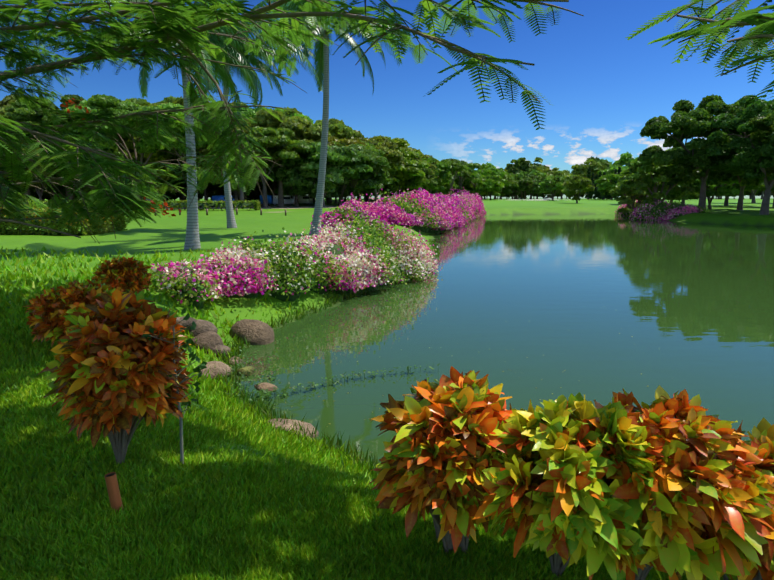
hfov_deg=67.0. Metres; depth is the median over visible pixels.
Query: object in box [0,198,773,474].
ground
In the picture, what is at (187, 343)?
sapling leaves
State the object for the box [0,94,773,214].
tree
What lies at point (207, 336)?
rocks
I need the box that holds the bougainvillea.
[148,187,709,305]
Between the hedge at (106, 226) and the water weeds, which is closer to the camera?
the water weeds
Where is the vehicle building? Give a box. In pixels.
[79,194,550,205]
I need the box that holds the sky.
[0,0,773,198]
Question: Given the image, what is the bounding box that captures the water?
[226,214,773,461]
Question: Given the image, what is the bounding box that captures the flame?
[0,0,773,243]
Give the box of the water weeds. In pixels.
[226,346,439,400]
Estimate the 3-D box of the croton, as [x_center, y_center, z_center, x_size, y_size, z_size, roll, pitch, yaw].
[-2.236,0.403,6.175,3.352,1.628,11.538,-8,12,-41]
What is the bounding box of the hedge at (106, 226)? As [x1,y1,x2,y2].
[0,200,260,235]
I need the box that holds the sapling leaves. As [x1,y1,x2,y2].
[141,309,206,412]
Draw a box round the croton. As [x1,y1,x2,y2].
[24,256,773,579]
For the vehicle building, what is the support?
on the ground at (167, 233)
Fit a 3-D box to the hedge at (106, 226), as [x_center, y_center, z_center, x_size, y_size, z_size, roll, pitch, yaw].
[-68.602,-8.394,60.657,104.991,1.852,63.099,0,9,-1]
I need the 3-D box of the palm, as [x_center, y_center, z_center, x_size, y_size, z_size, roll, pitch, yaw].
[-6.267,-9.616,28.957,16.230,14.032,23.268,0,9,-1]
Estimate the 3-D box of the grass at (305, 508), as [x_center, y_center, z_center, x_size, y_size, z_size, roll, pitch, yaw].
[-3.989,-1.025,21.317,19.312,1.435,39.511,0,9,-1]
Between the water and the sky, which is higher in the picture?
the sky
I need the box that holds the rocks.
[176,316,318,437]
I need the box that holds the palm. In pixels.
[62,0,420,249]
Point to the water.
(688, 307)
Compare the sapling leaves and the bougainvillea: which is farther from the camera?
the bougainvillea
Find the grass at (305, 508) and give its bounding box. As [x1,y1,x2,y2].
[0,239,728,579]

